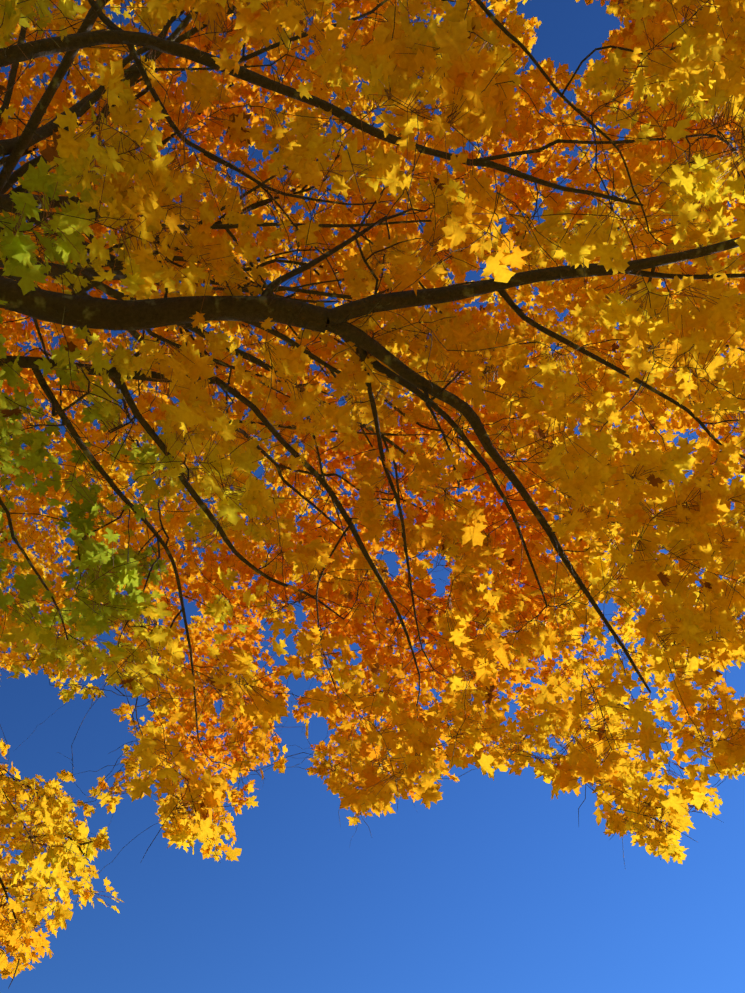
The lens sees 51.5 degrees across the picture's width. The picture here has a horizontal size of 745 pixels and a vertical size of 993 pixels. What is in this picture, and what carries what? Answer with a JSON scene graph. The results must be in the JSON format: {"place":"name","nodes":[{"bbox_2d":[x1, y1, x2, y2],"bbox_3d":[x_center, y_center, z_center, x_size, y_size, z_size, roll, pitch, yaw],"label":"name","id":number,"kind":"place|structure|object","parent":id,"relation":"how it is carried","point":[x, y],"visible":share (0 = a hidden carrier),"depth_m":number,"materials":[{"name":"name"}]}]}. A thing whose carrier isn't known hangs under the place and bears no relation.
{"place":"outdoors","nodes":[
{"label":"outdoors","id":0,"kind":"place"},
{"bbox_2d":[0,0,744,992],"label":"sky","id":1,"kind":"structure","parent":0,"point":[496,886],"materials":[{"name":"blue"}]},
{"label":"ground","id":2,"kind":"structure","parent":0,"visible":0},
{"bbox_2d":[0,0,744,988],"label":"tree","id":3,"kind":"object","parent":2,"relation":"on","point":[82,308],"visible":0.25,"depth_m":5.55,"materials":[{"name":"brown plant"}]},
{"bbox_2d":[0,0,744,979],"bbox_3d":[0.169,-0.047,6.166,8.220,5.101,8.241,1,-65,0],"label":"leaves","id":4,"kind":"object","parent":3,"relation":"attached to","point":[394,64],"visible":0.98,"depth_m":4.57,"materials":[{"name":"yellow plant"}]},
{"bbox_2d":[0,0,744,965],"bbox_3d":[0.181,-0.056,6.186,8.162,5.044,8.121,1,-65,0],"label":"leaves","id":5,"kind":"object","parent":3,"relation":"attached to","point":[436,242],"visible":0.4,"depth_m":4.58,"materials":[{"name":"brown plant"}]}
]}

